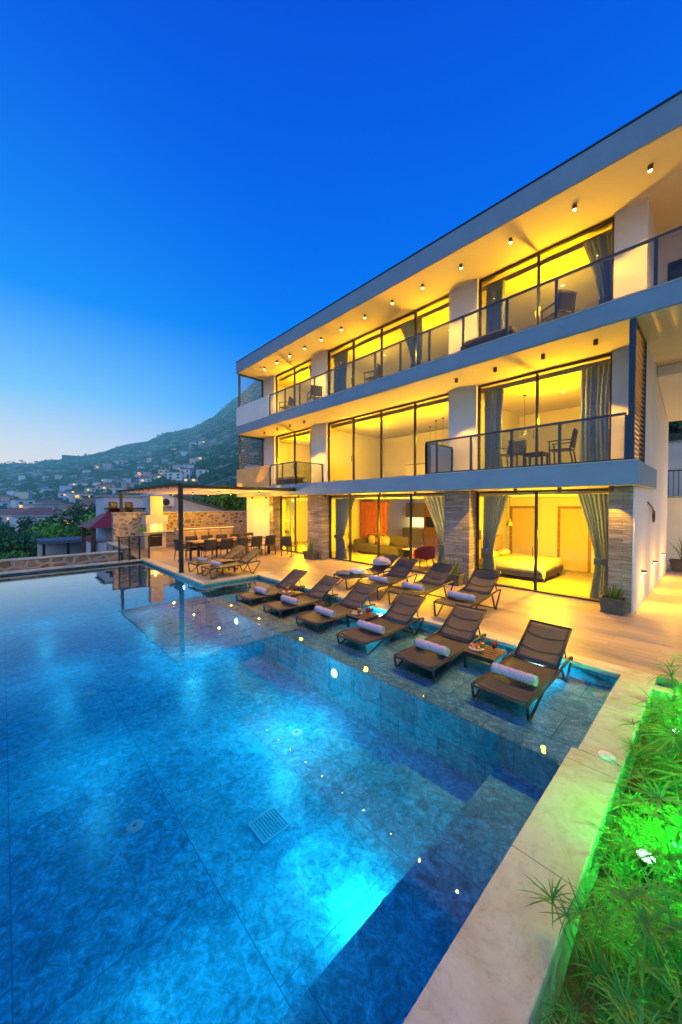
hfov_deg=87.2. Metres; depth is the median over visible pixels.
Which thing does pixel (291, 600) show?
rolled towel
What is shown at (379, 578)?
rolled towel
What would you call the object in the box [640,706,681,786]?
papyrus
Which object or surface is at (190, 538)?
armchair
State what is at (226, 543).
armchair
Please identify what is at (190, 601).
pool wall
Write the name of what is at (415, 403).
window
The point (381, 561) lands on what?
crumpled towel
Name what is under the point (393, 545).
sofa
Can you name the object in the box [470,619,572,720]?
sun lounger
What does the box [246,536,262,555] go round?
armchair
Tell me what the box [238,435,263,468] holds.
louver screen
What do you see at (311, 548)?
potted plant
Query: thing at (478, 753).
sun shelf riser
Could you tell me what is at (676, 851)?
papyrus
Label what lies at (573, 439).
armchair
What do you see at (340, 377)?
curtain
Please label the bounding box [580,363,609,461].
curtain
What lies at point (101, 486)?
hillside house
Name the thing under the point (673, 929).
papyrus
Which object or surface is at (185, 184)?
sky
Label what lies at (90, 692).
floor drain
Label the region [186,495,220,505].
garden tree
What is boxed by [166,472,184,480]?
hillside house
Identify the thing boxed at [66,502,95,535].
garden tree
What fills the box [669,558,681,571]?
planter pot
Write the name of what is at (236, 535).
armchair
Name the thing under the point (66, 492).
hillside house
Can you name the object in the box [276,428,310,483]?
window
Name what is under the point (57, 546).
carport
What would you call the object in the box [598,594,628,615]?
planter pot
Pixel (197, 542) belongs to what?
dining table
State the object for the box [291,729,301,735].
floor drain
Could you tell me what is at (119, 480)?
hillside house
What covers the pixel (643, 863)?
garden spotlight
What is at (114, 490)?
hillside house
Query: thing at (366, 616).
side table
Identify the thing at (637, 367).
louver screen
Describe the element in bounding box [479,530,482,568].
bedside lamp
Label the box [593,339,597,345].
soffit spotlight
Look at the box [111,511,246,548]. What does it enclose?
stone wall
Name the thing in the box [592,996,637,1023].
papyrus
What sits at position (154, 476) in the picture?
hillside house
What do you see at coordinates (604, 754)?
inlet disc
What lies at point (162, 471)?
hillside house
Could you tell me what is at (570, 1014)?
papyrus
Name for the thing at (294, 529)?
window
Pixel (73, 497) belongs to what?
hillside house
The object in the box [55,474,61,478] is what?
hillside house
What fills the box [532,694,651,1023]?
bed wall
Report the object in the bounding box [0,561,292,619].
water
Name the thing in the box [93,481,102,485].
hillside house
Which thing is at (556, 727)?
sun shelf
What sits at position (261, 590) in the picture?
rolled towel
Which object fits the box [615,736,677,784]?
papyrus
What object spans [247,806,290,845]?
drain grate
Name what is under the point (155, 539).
oven door
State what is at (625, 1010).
papyrus
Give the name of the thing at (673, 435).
side slope
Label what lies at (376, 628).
rolled towel
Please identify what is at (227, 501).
garden tree
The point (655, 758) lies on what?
papyrus
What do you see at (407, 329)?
curtain
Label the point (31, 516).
hillside house
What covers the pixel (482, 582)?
sun lounger
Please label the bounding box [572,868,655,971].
papyrus
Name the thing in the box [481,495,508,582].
curtain
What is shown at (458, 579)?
planter pot
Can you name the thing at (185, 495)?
hillside house
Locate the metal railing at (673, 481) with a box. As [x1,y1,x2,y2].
[668,470,681,495]
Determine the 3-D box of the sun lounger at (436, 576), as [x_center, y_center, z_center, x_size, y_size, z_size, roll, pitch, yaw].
[1.935,1.694,8.359,1.837,0.769,0.698,-1,2,-43]
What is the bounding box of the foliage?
[0,381,261,557]
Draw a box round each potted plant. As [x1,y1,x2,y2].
[299,537,314,551]
[442,555,460,574]
[601,583,628,599]
[667,535,681,560]
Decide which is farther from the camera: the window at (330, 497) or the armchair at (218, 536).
the armchair at (218, 536)
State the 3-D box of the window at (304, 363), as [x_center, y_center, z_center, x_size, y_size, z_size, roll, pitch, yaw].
[-2.361,-5.815,17.859,0.120,2.708,3.100,-1,2,-43]
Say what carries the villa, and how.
on the terrace at (650, 627)
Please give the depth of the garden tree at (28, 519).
44.73 m
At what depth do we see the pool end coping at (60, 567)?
12.95 m
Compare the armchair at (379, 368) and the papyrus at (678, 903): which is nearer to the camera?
the papyrus at (678, 903)
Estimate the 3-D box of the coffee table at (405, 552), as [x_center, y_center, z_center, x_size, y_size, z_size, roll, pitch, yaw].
[3.108,1.727,14.807,0.600,0.380,1.200,-1,2,-43]
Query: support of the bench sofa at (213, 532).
on the terrace at (650, 627)
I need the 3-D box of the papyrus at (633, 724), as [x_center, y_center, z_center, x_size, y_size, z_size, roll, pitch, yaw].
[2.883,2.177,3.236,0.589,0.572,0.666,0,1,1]
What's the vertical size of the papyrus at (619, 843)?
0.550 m
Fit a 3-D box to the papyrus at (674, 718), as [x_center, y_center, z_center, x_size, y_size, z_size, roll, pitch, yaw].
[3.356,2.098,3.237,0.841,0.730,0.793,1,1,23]
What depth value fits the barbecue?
18.40 m
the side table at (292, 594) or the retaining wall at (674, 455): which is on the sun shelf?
the side table at (292, 594)
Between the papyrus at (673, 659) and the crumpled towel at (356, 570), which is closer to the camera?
the papyrus at (673, 659)
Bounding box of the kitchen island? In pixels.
[405,463,424,475]
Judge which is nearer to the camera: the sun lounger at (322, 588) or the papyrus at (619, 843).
the papyrus at (619, 843)
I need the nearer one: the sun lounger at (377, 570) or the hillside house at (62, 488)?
the sun lounger at (377, 570)
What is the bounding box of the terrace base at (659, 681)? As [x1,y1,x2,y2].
[658,566,678,689]
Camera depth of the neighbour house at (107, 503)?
24.51 m
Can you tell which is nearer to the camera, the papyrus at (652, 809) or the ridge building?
the papyrus at (652, 809)
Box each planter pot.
[303,551,318,559]
[444,572,464,585]
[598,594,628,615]
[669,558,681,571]
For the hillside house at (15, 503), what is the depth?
225.27 m
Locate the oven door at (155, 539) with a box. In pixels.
[150,534,161,546]
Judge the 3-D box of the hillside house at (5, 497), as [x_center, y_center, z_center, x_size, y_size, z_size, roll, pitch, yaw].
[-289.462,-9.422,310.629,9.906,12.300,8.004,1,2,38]
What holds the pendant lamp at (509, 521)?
hanging from the villa
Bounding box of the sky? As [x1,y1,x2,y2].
[0,0,681,463]
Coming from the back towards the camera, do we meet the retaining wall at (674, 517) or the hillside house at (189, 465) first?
the hillside house at (189, 465)
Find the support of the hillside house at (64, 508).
on the hillside
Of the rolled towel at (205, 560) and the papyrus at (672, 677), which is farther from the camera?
the rolled towel at (205, 560)
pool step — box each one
[77,747,481,1023]
[278,766,544,1023]
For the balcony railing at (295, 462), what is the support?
on the villa
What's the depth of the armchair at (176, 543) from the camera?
14.15 m
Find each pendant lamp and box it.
[506,496,512,524]
[521,395,527,434]
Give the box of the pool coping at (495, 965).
[403,675,653,1023]
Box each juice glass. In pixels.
[479,639,484,651]
[491,639,496,651]
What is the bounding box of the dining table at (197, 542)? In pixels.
[186,536,268,558]
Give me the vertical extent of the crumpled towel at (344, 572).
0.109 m
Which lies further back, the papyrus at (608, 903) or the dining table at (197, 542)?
the dining table at (197, 542)
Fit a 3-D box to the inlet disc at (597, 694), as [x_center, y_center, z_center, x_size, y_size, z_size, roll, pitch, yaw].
[3.350,2.375,4.660,0.130,0.010,0.130,-1,2,-43]
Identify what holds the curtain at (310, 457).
hanging from the villa
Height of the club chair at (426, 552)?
0.844 m
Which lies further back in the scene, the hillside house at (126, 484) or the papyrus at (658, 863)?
the hillside house at (126, 484)
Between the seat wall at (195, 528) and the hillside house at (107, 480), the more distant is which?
the hillside house at (107, 480)
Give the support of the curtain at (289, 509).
hanging from the villa
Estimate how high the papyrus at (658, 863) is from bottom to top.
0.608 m
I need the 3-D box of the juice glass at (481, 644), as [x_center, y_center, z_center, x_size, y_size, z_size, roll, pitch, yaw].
[2.118,2.000,5.374,0.084,0.211,0.084,-1,2,-43]
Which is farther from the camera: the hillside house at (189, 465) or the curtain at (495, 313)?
the hillside house at (189, 465)
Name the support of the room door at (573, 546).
attached to the villa
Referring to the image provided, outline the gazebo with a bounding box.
[79,509,123,552]
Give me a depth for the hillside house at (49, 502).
216.93 m
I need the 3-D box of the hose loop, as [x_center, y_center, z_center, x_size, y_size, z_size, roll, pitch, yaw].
[7.640,0.009,8.807,0.812,0.521,0.052,-1,2,-40]
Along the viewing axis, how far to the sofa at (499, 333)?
9.32 m
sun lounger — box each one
[188,545,246,574]
[201,548,262,579]
[235,569,307,607]
[263,575,339,619]
[295,582,376,633]
[333,554,398,589]
[336,592,425,654]
[355,557,417,600]
[388,562,454,604]
[393,604,486,681]
[433,568,500,616]
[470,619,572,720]
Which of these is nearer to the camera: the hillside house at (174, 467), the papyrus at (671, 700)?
the papyrus at (671, 700)
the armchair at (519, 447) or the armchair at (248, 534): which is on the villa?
the armchair at (519, 447)
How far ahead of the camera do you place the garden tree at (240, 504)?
28.80 m
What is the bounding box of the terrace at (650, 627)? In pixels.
[131,545,681,685]
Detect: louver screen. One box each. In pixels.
[238,374,262,406]
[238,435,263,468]
[627,318,646,462]
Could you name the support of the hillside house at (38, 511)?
on the hillside
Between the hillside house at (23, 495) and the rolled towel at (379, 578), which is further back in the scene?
the hillside house at (23, 495)
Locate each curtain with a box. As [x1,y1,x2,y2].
[285,499,293,549]
[310,432,310,482]
[334,350,347,392]
[334,498,355,558]
[360,502,389,537]
[400,316,422,366]
[424,497,444,563]
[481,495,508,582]
[485,387,503,468]
[486,279,505,333]
[577,494,608,599]
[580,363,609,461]
[583,232,611,303]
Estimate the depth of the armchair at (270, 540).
15.88 m
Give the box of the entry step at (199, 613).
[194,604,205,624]
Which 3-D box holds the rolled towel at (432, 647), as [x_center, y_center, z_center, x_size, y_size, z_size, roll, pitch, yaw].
[1.399,2.081,5.522,0.150,0.140,0.541,-1,2,-43]
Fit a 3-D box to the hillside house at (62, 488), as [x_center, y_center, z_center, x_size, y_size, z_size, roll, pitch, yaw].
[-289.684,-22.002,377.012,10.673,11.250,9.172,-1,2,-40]
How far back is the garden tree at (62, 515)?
42.75 m
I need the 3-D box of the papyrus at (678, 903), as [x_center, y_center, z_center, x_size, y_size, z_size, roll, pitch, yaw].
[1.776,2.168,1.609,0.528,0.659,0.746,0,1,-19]
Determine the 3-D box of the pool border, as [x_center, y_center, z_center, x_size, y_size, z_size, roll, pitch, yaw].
[-3.362,2.039,11.335,2.418,0.065,19.970,-1,2,-43]
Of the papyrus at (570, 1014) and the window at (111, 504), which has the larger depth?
the window at (111, 504)
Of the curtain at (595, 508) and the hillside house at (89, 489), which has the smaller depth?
the curtain at (595, 508)
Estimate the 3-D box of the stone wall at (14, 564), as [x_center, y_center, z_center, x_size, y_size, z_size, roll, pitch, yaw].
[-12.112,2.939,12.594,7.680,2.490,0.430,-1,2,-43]
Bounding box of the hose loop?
[647,502,654,522]
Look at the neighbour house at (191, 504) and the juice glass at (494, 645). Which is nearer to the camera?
the juice glass at (494, 645)
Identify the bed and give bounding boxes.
[479,535,563,583]
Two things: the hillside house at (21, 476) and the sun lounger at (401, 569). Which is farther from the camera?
the hillside house at (21, 476)
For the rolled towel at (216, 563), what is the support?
on the sun lounger at (248, 557)
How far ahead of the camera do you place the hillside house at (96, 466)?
582.20 m
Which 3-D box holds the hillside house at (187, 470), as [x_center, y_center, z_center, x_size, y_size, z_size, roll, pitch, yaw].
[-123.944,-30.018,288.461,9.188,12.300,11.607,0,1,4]
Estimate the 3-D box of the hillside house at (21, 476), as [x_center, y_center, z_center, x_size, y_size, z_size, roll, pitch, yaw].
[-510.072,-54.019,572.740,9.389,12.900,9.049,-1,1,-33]
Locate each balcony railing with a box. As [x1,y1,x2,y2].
[269,226,681,414]
[269,461,322,485]
[425,412,627,473]
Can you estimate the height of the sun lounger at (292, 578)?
0.654 m
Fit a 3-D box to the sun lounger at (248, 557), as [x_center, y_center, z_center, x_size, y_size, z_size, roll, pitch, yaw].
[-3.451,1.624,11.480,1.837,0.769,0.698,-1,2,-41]
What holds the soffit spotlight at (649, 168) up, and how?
attached to the villa
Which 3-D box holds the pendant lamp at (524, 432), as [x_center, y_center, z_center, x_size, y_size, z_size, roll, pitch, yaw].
[5.881,-3.111,11.477,0.200,1.265,0.200,-1,2,-43]
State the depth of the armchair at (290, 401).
16.59 m
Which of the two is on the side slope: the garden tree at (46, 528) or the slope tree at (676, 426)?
the slope tree at (676, 426)
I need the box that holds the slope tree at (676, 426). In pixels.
[669,420,681,432]
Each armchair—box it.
[173,539,191,561]
[185,536,201,557]
[199,539,216,557]
[201,535,217,556]
[216,534,226,552]
[217,538,232,556]
[230,533,245,552]
[231,537,247,555]
[243,532,253,551]
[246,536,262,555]
[260,535,275,555]
[278,396,293,410]
[281,536,297,555]
[307,385,322,401]
[364,363,382,382]
[497,437,526,467]
[540,289,576,322]
[547,428,577,463]
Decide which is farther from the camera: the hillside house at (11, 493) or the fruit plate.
the hillside house at (11, 493)
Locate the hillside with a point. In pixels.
(162, 440)
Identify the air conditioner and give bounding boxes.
[163,498,173,507]
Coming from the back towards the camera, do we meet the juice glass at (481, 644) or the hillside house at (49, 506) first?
the hillside house at (49, 506)
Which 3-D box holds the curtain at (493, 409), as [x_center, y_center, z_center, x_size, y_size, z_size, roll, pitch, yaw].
[4.662,-2.417,10.917,0.128,2.609,0.580,-1,2,-43]
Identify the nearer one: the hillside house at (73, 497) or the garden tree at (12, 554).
the garden tree at (12, 554)
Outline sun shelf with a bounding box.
[207,590,611,763]
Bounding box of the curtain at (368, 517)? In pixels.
[360,502,389,537]
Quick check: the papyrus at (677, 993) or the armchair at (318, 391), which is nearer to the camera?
the papyrus at (677, 993)
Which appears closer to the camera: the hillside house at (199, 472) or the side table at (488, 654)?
the side table at (488, 654)
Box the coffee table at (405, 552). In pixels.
[402,548,428,559]
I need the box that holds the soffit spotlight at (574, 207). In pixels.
[572,203,576,211]
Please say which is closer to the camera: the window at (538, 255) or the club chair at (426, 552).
the window at (538, 255)
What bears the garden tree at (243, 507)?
on the hillside
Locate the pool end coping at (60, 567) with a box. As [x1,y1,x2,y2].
[0,559,141,574]
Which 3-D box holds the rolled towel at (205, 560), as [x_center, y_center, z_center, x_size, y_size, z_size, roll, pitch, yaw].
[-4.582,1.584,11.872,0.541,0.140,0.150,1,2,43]
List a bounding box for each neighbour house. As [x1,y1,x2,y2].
[94,495,145,540]
[142,494,230,511]
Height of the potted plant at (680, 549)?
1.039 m
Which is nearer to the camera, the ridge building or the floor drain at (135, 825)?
the floor drain at (135, 825)
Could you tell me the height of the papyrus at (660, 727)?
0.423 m
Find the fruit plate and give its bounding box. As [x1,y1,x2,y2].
[469,643,483,650]
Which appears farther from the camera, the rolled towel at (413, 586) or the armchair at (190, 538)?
the armchair at (190, 538)
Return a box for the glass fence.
[118,535,149,560]
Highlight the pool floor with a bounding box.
[0,597,413,1023]
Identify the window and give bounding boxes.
[109,502,116,509]
[125,502,132,511]
[276,360,310,411]
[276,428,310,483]
[280,496,306,553]
[328,295,448,394]
[328,394,447,481]
[329,493,444,573]
[476,488,608,602]
[478,353,611,468]
[479,217,614,335]
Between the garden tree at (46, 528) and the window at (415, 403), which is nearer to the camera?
the window at (415, 403)
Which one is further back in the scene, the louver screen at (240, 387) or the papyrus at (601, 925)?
the louver screen at (240, 387)
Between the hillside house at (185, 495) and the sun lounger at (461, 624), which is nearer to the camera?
the sun lounger at (461, 624)
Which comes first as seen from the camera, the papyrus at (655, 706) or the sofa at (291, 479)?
the papyrus at (655, 706)
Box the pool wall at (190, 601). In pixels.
[3,557,657,748]
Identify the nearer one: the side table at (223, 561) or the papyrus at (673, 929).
the papyrus at (673, 929)
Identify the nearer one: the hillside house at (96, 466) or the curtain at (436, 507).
the curtain at (436, 507)
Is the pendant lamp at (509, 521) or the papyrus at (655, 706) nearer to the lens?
the papyrus at (655, 706)
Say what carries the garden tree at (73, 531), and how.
on the hillside
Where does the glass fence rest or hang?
on the pool end coping at (60, 567)
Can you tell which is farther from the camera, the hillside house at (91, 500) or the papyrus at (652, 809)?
the hillside house at (91, 500)
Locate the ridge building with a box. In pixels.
[62,454,85,461]
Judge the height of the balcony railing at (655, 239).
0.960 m
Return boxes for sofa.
[183,529,234,548]
[277,476,306,483]
[354,534,409,555]
[460,325,517,350]
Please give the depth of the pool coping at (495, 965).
2.05 m
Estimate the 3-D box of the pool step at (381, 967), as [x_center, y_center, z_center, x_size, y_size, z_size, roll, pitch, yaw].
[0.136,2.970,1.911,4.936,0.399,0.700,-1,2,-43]
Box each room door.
[509,506,534,554]
[557,506,590,572]
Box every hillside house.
[0,501,10,507]
[0,508,22,521]
[1,494,12,500]
[6,491,17,495]
[9,507,67,526]
[11,499,34,508]
[12,514,82,533]
[15,492,32,498]
[18,474,25,479]
[21,504,55,509]
[35,500,64,503]
[41,488,52,493]
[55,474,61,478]
[55,504,70,509]
[58,490,76,499]
[59,485,71,491]
[61,504,80,511]
[69,493,93,502]
[76,502,95,508]
[80,498,95,503]
[85,487,95,492]
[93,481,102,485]
[94,464,100,468]
[96,484,107,492]
[102,462,111,468]
[103,478,113,482]
[104,483,118,491]
[112,478,126,483]
[112,488,126,494]
[121,482,138,488]
[139,476,148,483]
[149,473,162,481]
[158,469,171,476]
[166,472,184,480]
[172,465,181,469]
[177,494,199,497]
[180,467,194,477]
[181,478,198,482]
[182,463,193,467]
[189,458,198,463]
[196,469,208,477]
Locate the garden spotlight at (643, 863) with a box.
[635,850,656,893]
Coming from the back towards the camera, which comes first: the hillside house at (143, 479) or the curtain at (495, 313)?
the hillside house at (143, 479)
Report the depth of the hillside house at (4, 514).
121.98 m
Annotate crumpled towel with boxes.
[336,570,351,575]
[348,567,368,573]
[373,557,390,564]
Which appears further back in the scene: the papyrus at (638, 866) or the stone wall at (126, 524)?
the stone wall at (126, 524)
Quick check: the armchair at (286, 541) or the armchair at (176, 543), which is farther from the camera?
the armchair at (286, 541)
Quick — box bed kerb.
[652,684,680,721]
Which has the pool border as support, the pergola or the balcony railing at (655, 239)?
the pergola
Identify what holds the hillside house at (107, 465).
on the hillside
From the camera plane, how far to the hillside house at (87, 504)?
157.84 m
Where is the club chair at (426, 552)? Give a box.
[412,545,434,568]
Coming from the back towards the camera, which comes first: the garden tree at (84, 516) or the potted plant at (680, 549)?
the garden tree at (84, 516)
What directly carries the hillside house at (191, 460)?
on the hillside
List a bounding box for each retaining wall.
[666,496,681,563]
[667,440,681,495]
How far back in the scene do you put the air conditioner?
23.27 m
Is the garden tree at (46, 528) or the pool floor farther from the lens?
the garden tree at (46, 528)
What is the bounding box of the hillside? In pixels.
[0,381,670,566]
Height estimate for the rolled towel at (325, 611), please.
0.140 m
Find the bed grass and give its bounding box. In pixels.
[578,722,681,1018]
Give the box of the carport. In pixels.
[36,536,90,555]
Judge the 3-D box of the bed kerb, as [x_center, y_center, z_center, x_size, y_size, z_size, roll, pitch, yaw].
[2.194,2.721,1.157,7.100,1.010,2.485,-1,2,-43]
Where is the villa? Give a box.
[236,90,681,612]
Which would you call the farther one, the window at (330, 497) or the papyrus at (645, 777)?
the window at (330, 497)
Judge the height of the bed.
1.152 m
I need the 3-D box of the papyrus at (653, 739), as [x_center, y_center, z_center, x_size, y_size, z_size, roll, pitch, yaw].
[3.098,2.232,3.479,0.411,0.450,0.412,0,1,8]
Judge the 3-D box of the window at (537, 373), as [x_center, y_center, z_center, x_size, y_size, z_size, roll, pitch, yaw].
[5.348,-2.449,9.769,0.120,2.737,3.310,-1,2,-43]
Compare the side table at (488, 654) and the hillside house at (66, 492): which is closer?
the side table at (488, 654)
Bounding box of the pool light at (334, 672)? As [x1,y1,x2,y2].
[331,667,338,677]
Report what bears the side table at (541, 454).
on the villa
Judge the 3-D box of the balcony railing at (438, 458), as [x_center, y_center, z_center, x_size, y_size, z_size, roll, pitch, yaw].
[4.604,-1.543,9.286,1.514,0.960,4.676,-1,2,-43]
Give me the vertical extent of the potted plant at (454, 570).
0.609 m
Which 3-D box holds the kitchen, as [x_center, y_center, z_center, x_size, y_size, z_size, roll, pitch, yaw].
[3.500,0.633,21.105,0.710,2.300,5.850,-1,2,-43]
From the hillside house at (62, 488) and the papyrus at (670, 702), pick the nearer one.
the papyrus at (670, 702)
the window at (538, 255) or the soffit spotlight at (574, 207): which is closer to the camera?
the soffit spotlight at (574, 207)
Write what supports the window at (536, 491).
in the villa
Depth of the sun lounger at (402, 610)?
6.80 m
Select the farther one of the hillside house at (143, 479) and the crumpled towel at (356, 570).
the hillside house at (143, 479)
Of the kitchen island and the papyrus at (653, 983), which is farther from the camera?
the kitchen island
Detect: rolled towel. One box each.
[197,557,208,562]
[210,560,222,566]
[254,586,268,594]
[280,595,299,604]
[314,605,335,617]
[357,620,384,633]
[369,575,388,582]
[402,581,424,590]
[414,638,449,655]
[448,590,475,601]
[491,662,537,686]
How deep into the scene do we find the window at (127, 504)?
24.65 m
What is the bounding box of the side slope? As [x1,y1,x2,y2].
[668,427,681,440]
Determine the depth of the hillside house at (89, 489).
307.73 m
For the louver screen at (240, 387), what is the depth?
18.96 m
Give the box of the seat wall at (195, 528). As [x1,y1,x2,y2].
[173,525,234,548]
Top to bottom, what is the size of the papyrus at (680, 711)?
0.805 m
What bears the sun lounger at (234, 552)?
on the terrace at (650, 627)
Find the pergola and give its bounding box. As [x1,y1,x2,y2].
[118,483,295,572]
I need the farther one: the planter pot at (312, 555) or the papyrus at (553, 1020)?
the planter pot at (312, 555)
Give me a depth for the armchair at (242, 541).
14.96 m
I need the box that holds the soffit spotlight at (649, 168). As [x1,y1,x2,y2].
[647,163,652,172]
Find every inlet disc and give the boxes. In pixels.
[592,692,604,697]
[598,750,615,760]
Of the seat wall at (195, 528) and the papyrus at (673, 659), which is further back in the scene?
the seat wall at (195, 528)
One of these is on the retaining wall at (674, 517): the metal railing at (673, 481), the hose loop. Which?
the metal railing at (673, 481)
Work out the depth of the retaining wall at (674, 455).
16.10 m
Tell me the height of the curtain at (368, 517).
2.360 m
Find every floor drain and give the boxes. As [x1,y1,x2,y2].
[86,690,96,694]
[125,819,143,832]
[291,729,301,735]
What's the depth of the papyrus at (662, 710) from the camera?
3.05 m
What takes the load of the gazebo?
on the hillside
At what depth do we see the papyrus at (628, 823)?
2.55 m
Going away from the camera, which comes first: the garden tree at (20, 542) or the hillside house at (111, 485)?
the garden tree at (20, 542)
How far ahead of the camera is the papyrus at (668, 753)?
2.86 m
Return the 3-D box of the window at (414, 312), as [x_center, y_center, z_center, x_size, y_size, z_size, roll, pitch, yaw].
[1.495,-5.729,13.778,0.120,2.708,5.990,-1,2,-43]
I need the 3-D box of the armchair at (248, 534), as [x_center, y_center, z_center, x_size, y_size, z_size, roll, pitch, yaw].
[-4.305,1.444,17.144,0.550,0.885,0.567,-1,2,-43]
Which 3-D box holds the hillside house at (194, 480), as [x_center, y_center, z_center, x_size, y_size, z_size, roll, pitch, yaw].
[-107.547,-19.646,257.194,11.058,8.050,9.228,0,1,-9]
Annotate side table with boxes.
[216,559,235,573]
[278,589,303,600]
[346,610,378,627]
[463,642,507,669]
[522,451,548,465]
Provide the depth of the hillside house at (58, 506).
169.39 m
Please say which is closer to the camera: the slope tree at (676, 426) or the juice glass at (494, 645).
the juice glass at (494, 645)
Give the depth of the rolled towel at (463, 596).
7.15 m
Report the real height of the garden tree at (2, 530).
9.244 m
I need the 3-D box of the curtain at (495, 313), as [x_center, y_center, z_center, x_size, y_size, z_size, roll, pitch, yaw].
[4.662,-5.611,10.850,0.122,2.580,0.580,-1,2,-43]
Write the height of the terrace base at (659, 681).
2.340 m
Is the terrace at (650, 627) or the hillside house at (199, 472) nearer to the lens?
the terrace at (650, 627)
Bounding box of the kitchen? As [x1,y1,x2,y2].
[402,503,439,546]
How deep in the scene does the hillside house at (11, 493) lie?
424.28 m
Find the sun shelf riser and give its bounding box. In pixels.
[205,599,560,789]
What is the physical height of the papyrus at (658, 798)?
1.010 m
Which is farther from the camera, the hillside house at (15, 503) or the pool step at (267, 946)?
the hillside house at (15, 503)
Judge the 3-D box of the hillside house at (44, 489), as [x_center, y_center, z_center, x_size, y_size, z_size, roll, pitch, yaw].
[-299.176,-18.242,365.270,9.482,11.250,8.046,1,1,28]
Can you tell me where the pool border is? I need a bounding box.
[131,552,657,684]
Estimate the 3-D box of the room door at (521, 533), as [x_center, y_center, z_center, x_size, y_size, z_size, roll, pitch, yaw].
[6.683,0.867,13.145,0.060,2.170,0.980,-1,2,-43]
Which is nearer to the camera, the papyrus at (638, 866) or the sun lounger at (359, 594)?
the papyrus at (638, 866)
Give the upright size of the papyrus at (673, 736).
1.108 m
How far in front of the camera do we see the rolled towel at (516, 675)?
4.58 m
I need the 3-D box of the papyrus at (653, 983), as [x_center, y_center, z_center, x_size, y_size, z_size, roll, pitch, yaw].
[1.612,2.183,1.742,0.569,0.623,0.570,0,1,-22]
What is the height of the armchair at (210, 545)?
0.885 m
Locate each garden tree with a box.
[0,524,18,537]
[0,529,43,557]
[0,550,31,558]
[9,515,55,537]
[23,521,67,556]
[28,508,90,536]
[43,524,90,537]
[63,506,95,525]
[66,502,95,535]
[78,511,95,532]
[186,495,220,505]
[207,484,243,510]
[223,494,246,510]
[239,497,246,510]
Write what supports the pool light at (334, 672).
attached to the pool wall at (190, 601)
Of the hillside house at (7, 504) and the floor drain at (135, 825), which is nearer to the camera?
the floor drain at (135, 825)
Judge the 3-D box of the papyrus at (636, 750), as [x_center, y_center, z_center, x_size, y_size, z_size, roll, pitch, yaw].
[2.643,2.253,3.041,0.472,0.427,0.490,1,2,45]
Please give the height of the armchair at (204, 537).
0.885 m
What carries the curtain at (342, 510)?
hanging from the villa
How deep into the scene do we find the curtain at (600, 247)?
8.90 m
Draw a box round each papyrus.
[516,872,647,1023]
[535,1013,575,1023]
[539,981,590,1023]
[562,946,681,1023]
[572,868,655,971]
[579,856,681,1023]
[583,933,681,1023]
[585,808,681,909]
[590,888,648,950]
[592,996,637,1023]
[599,751,681,952]
[601,864,681,1021]
[608,815,667,885]
[609,781,673,843]
[609,806,663,858]
[611,718,681,789]
[611,752,681,843]
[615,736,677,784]
[615,797,681,891]
[620,825,681,987]
[621,786,663,832]
[622,822,681,911]
[623,741,673,805]
[626,716,681,789]
[626,742,681,817]
[627,684,681,780]
[633,690,681,726]
[633,706,681,755]
[637,737,681,822]
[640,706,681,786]
[640,721,679,761]
[643,654,681,701]
[643,696,681,727]
[643,879,681,956]
[645,704,681,753]
[646,715,677,753]
[648,688,681,723]
[649,686,681,750]
[650,792,681,864]
[653,686,681,726]
[658,653,681,681]
[660,776,681,833]
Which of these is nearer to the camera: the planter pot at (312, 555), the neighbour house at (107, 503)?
the planter pot at (312, 555)
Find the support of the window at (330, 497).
in the villa
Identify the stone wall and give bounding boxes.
[0,550,122,571]
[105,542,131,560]
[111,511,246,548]
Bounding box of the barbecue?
[138,496,173,548]
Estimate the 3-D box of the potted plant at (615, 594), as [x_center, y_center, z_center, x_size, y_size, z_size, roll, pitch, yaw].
[5.635,1.649,7.416,0.448,0.381,0.538,-1,2,-43]

